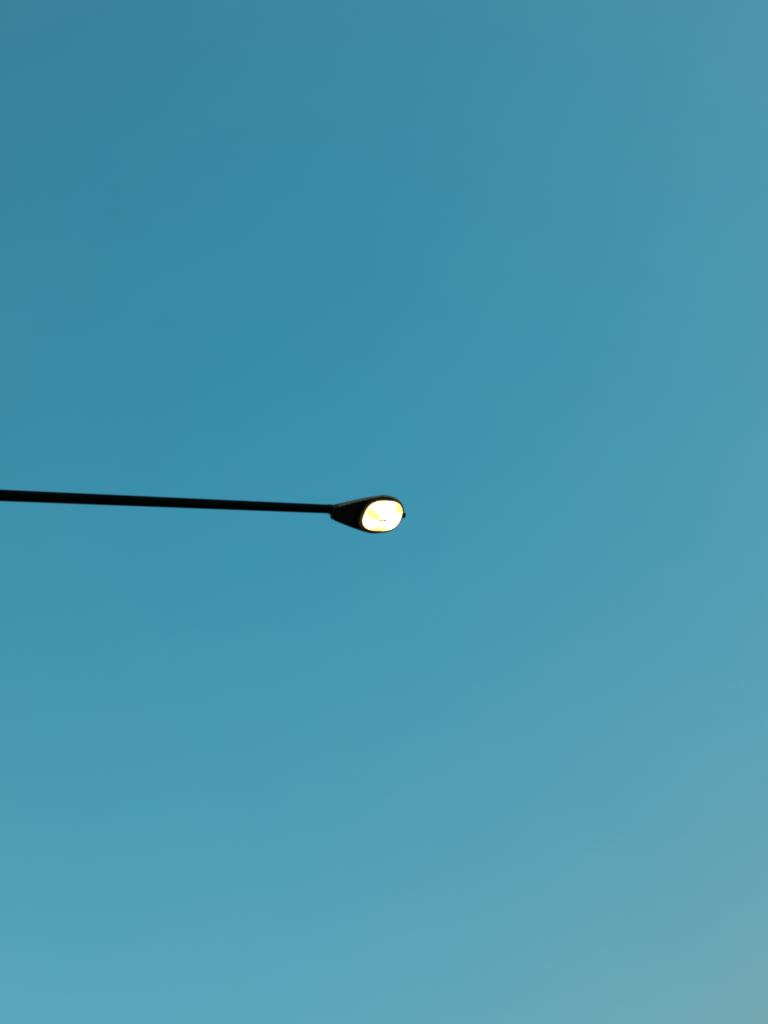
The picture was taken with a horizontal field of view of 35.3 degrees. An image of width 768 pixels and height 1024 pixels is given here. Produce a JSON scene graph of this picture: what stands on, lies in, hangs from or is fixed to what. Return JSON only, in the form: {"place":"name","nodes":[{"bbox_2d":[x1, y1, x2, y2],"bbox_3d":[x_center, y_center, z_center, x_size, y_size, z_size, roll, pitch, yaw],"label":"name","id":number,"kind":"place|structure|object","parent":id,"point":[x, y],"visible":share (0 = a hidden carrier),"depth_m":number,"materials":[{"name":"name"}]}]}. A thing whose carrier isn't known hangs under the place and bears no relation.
{"place":"outdoors","nodes":[
{"label":"outdoors","id":0,"kind":"place"},
{"bbox_2d":[0,489,405,533],"bbox_3d":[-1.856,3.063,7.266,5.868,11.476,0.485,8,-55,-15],"label":"street lamp","id":1,"kind":"object","parent":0,"point":[379,514],"visible":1,"depth_m":11.92,"materials":[{"name":"metal"}]},
{"bbox_2d":[0,0,767,1023],"label":"sky","id":2,"kind":"structure","parent":0,"point":[496,270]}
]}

